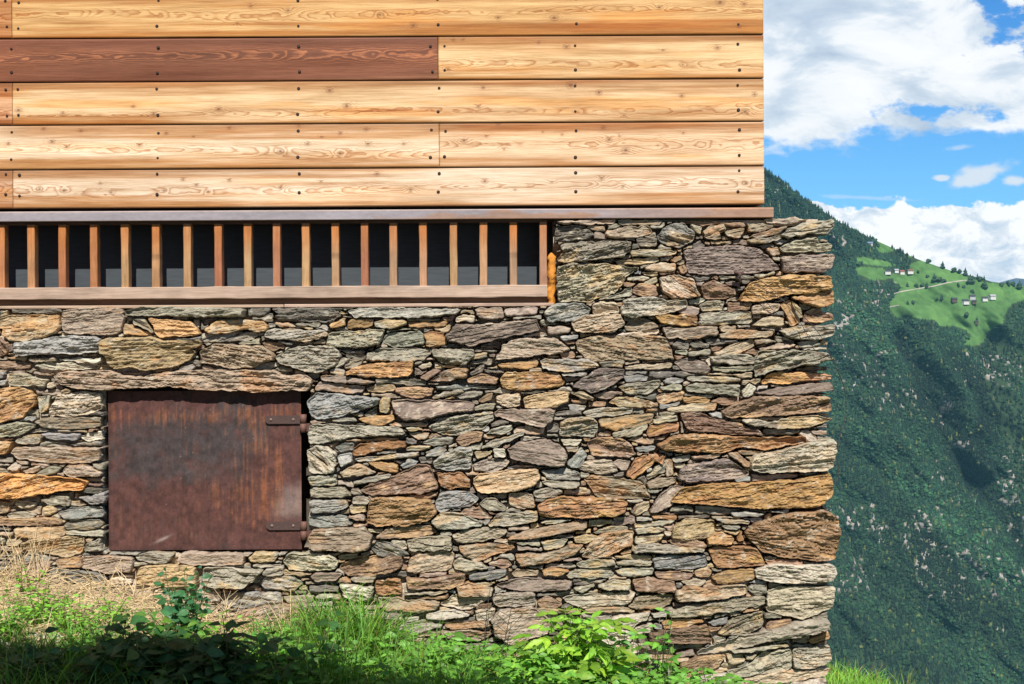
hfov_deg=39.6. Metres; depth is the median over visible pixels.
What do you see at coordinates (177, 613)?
leafy shoot
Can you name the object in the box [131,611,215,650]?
nettle plant
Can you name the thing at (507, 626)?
dead stem
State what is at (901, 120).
sky
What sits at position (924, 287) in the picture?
path
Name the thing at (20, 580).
weed
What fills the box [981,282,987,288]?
pasture tree
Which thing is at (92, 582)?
dry grass
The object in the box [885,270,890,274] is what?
farmhouse
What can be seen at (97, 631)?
weed
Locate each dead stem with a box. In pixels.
[458,581,512,648]
[485,602,526,663]
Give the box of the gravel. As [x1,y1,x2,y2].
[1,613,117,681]
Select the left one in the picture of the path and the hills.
the path
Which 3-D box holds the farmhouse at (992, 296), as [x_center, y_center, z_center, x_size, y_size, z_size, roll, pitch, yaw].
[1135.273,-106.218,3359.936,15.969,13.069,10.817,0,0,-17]
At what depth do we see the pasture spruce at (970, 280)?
3380.08 m
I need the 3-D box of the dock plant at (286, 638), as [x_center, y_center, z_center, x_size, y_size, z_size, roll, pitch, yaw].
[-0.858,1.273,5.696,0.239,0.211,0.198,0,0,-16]
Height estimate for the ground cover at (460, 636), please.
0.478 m
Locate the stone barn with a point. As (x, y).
(458, 308)
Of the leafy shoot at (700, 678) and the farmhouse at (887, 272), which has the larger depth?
the farmhouse at (887, 272)
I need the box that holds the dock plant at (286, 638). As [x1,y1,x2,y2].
[269,635,321,676]
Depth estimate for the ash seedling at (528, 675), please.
6.00 m
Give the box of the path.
[881,280,966,307]
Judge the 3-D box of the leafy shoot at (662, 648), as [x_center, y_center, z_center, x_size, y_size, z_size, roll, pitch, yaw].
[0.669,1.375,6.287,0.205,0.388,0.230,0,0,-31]
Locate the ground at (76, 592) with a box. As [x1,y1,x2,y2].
[0,571,863,683]
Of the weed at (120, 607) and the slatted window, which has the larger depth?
the slatted window
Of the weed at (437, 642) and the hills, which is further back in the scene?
the hills
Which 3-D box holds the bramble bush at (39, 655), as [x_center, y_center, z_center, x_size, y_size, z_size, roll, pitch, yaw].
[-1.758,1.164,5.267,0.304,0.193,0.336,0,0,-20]
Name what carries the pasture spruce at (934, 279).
on the mountain
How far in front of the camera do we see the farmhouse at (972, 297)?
3346.53 m
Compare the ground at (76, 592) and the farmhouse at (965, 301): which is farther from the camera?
the farmhouse at (965, 301)
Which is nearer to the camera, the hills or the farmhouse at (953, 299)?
the farmhouse at (953, 299)
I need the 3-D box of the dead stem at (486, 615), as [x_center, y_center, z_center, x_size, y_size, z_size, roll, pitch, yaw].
[-0.112,1.263,6.318,0.252,0.395,0.059,0,0,0]
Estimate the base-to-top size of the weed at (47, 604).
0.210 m
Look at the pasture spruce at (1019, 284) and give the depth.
3418.74 m
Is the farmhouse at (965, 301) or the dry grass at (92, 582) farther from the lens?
the farmhouse at (965, 301)
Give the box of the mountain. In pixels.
[759,171,1023,683]
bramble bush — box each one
[0,627,80,681]
[19,608,344,683]
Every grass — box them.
[0,524,401,683]
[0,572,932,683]
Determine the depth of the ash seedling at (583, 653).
6.08 m
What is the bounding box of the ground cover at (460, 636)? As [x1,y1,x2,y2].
[247,614,790,683]
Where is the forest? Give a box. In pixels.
[757,166,1023,683]
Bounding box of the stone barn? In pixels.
[0,0,841,683]
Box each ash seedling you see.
[473,640,571,683]
[511,606,642,683]
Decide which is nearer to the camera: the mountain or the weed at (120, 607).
the weed at (120, 607)
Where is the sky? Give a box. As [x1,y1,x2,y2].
[762,0,1023,282]
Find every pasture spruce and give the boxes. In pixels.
[931,273,937,281]
[965,274,974,283]
[1015,280,1021,288]
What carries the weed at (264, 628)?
on the ground at (76, 592)
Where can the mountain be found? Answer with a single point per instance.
(988, 314)
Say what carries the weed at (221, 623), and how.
on the ground at (76, 592)
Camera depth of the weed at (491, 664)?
6.06 m
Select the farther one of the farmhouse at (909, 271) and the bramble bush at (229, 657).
the farmhouse at (909, 271)
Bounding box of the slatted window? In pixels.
[0,219,556,309]
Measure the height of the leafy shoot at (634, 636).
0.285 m
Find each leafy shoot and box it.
[153,565,212,637]
[593,629,651,683]
[637,607,687,683]
[695,664,720,683]
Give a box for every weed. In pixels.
[0,581,73,628]
[0,589,34,641]
[14,563,45,598]
[37,586,117,636]
[52,606,123,655]
[93,587,137,624]
[202,609,254,639]
[235,611,294,661]
[399,630,452,668]
[458,635,525,680]
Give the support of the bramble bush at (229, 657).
on the ground at (76, 592)
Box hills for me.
[1001,278,1023,285]
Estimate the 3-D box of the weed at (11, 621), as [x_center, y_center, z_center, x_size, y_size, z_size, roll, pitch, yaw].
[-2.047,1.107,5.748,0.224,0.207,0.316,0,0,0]
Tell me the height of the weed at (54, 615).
0.210 m
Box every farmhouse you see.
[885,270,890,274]
[907,269,913,273]
[951,297,957,302]
[962,299,969,304]
[969,295,975,299]
[988,294,995,299]

